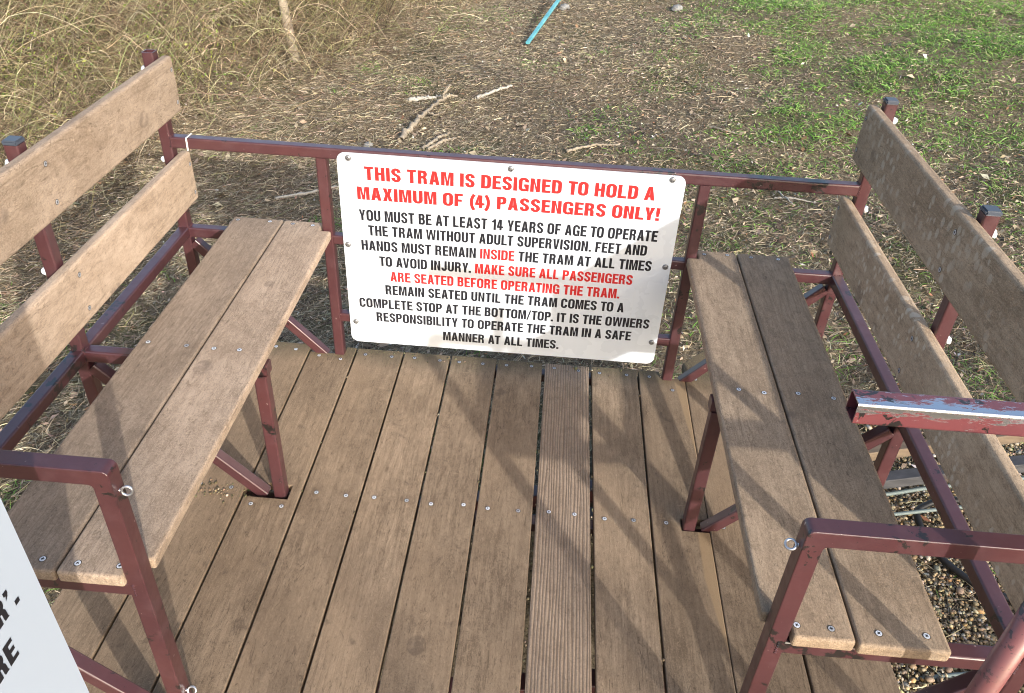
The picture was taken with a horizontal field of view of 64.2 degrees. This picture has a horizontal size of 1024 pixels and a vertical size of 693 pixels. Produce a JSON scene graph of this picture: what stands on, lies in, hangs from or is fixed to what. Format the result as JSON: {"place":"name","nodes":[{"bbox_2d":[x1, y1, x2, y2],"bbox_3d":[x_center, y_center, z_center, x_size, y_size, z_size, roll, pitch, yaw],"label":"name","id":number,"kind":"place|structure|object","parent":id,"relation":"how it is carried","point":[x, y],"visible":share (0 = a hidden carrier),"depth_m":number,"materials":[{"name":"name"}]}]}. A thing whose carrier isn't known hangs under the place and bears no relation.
{"place":"outdoors","nodes":[
{"label":"outdoors","id":0,"kind":"place"},
{"bbox_2d":[0,0,1023,692],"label":"ground","id":1,"kind":"structure","parent":0,"point":[934,102],"depth_m":5.27,"materials":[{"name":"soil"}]},
{"bbox_2d":[0,0,518,415],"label":"tangled brush","id":2,"kind":"object","parent":1,"relation":"on","point":[101,14],"visible":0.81,"depth_m":5.72,"materials":[{"name":"beige plant"}]},
{"bbox_2d":[278,0,299,61],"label":"dead stem","id":3,"kind":"object","parent":1,"relation":"on","point":[286,15],"visible":0.65,"depth_m":6.70,"materials":[{"name":"brown plant"}]},
{"bbox_2d":[275,185,338,199],"bbox_3d":[-1.156,-0.910,4.792,0.459,0.044,0.065,-16,40,-24],"label":"stick","id":4,"kind":"object","parent":1,"relation":"on","point":[302,193],"visible":0.55,"depth_m":4.74,"materials":[{"name":"beige wood"}]},
{"bbox_2d":[363,142,373,146],"bbox_3d":[-0.953,-1.335,5.419,0.074,0.045,0.068,4,36,2],"label":"stone","id":5,"kind":"object","parent":1,"relation":"on","point":[367,143],"visible":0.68,"depth_m":5.40,"materials":[{"name":"grey stone"}]},
{"bbox_2d":[406,95,440,101],"bbox_3d":[-0.644,-1.835,6.046,0.275,0.054,0.043,-6,37,-12],"label":"stick","id":6,"kind":"object","parent":1,"relation":"on","point":[418,98],"visible":0.94,"depth_m":6.03,"materials":[{"name":"white wood"}]},
{"bbox_2d":[397,84,457,142],"bbox_3d":[-0.562,-1.635,5.714,0.151,0.137,0.899,15,37,16],"label":"forked branch","id":7,"kind":"object","parent":1,"relation":"on","point":[408,130],"visible":1,"depth_m":5.70,"materials":[{"name":"beige wood"}]},
{"bbox_2d":[420,132,450,150],"bbox_3d":[-0.499,-1.353,5.370,0.037,0.047,0.340,21,39,23],"label":"stick","id":8,"kind":"object","parent":1,"relation":"on","point":[428,144],"visible":0.99,"depth_m":5.33,"materials":[{"name":"beige wood"}]},
{"bbox_2d":[427,137,455,149],"bbox_3d":[-0.463,-1.326,5.317,0.035,0.039,0.254,29,43,31],"label":"stick","id":9,"kind":"object","parent":1,"relation":"on","point":[438,143],"visible":0.98,"depth_m":5.30,"materials":[{"name":"beige wood"}]},
{"bbox_2d":[475,84,512,99],"bbox_3d":[-0.133,-1.884,6.042,0.315,0.077,0.038,-20,42,-29],"label":"stick","id":10,"kind":"object","parent":1,"relation":"on","point":[491,92],"visible":1,"depth_m":6.02,"materials":[{"name":"beige wood"}]},
{"bbox_2d":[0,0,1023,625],"bbox_3d":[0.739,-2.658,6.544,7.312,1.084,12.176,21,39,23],"label":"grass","id":11,"kind":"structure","parent":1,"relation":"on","point":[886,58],"depth_m":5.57,"materials":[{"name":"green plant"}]},
{"bbox_2d":[526,0,559,43],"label":"stake","id":12,"kind":"object","parent":1,"relation":"on","point":[541,23],"visible":1,"depth_m":7.48,"materials":[{"name":"teal paint"}]},
{"bbox_2d":[559,3,569,10],"bbox_3d":[0.515,-3.329,8.018,0.116,0.070,0.107,4,36,2],"label":"stone","id":13,"kind":"object","parent":1,"relation":"on","point":[563,7],"visible":0.96,"depth_m":7.99,"materials":[{"name":"white stone"}]},
{"bbox_2d":[566,143,617,151],"bbox_3d":[0.488,-1.219,5.000,0.308,0.073,0.040,2,36,-1],"label":"stick","id":14,"kind":"object","parent":1,"relation":"on","point":[587,146],"visible":1,"depth_m":4.99,"materials":[{"name":"beige wood"}]},
{"bbox_2d":[671,4,682,11],"bbox_3d":[1.543,-3.155,7.622,0.116,0.070,0.107,4,36,2],"label":"stone","id":15,"kind":"object","parent":1,"relation":"on","point":[674,8],"visible":0.96,"depth_m":7.60,"materials":[{"name":"white stone"}]},
{"bbox_2d":[708,126,737,133],"bbox_3d":[1.311,-1.345,5.086,0.027,0.035,0.216,-25,44,-33],"label":"stick","id":16,"kind":"object","parent":1,"relation":"on","point":[718,128],"visible":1,"depth_m":5.08,"materials":[{"name":"brown wood"}]},
{"bbox_2d":[532,455,1023,519],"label":"track beam","id":17,"kind":"structure","parent":1,"relation":"on","point":[903,477],"depth_m":2.38,"materials":[{"name":"grey metal"}]},
{"bbox_2d":[0,49,1023,692],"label":"tram car","id":18,"kind":"object","parent":17,"relation":"on","point":[788,565],"visible":0.96,"depth_m":1.78,"materials":[{"name":"brown wood"}]},
{"bbox_2d":[0,498,88,692],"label":"notice board","id":19,"kind":"object","parent":18,"relation":"attached to","point":[36,656],"visible":1,"depth_m":0.96,"materials":[{"name":"white"}]},
{"bbox_2d":[195,351,664,661],"bbox_3d":[-0.248,0.368,2.055,1.198,0.008,1.184,4,36,2],"label":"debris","id":20,"kind":"object","parent":18,"relation":"on","point":[227,494],"visible":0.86,"depth_m":2.04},
{"bbox_2d":[337,152,685,362],"bbox_3d":[-0.018,-0.226,2.284,0.910,0.602,0.009,4,36,2],"label":"warning sign","id":21,"kind":"object","parent":18,"relation":"attached to","point":[518,258],"visible":1,"depth_m":2.26,"materials":[{"name":"white metal"}]},
{"bbox_2d":[649,476,1023,518],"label":"haul cable","id":22,"kind":"object","parent":17,"relation":"attached to","point":[904,491],"visible":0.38,"depth_m":2.39,"materials":[{"name":"grey metal"}]},
{"bbox_2d":[774,191,815,204],"bbox_3d":[1.441,-0.754,4.221,0.116,0.034,0.222,-27,45,-35],"label":"forked branch","id":23,"kind":"object","parent":1,"relation":"on","point":[782,195],"visible":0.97,"depth_m":4.23,"materials":[{"name":"beige wood"}]},
{"bbox_2d":[651,505,962,541],"bbox_3d":[0.658,0.566,2.454,3.803,1.110,0.011,4,36,2],"label":"haul cable","id":24,"kind":"object","parent":1,"relation":"on","point":[916,511],"visible":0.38,"depth_m":2.34,"materials":[{"name":"grey metal"}]},
{"bbox_2d":[911,671,967,679],"bbox_3d":[0.622,0.884,2.094,3.803,1.151,0.012,4,36,2],"label":"haul cable","id":25,"kind":"object","parent":1,"relation":"on","point":[950,675],"visible":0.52,"depth_m":2.00,"materials":[{"name":"grey metal"}]},
{"bbox_2d":[858,424,1023,692],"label":"gravel","id":26,"kind":"structure","parent":1,"relation":"on","point":[928,679],"depth_m":2.19,"materials":[{"name":"grey gravel"}]},
{"bbox_2d":[913,497,1009,602],"bbox_3d":[1.378,0.610,2.234,0.259,0.069,0.582,-20,42,-29],"label":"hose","id":27,"kind":"object","parent":26,"relation":"on","point":[953,568],"visible":0.36,"depth_m":2.27,"materials":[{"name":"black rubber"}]},
{"bbox_2d":[868,435,1023,460],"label":"track beam","id":28,"kind":"structure","parent":1,"relation":"on","point":[904,450],"depth_m":2.43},
{"bbox_2d":[964,601,1023,692],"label":"pipe post","id":29,"kind":"object","parent":1,"relation":"on","point":[1000,664],"depth_m":1.11,"materials":[{"name":"red metal"}]}
]}

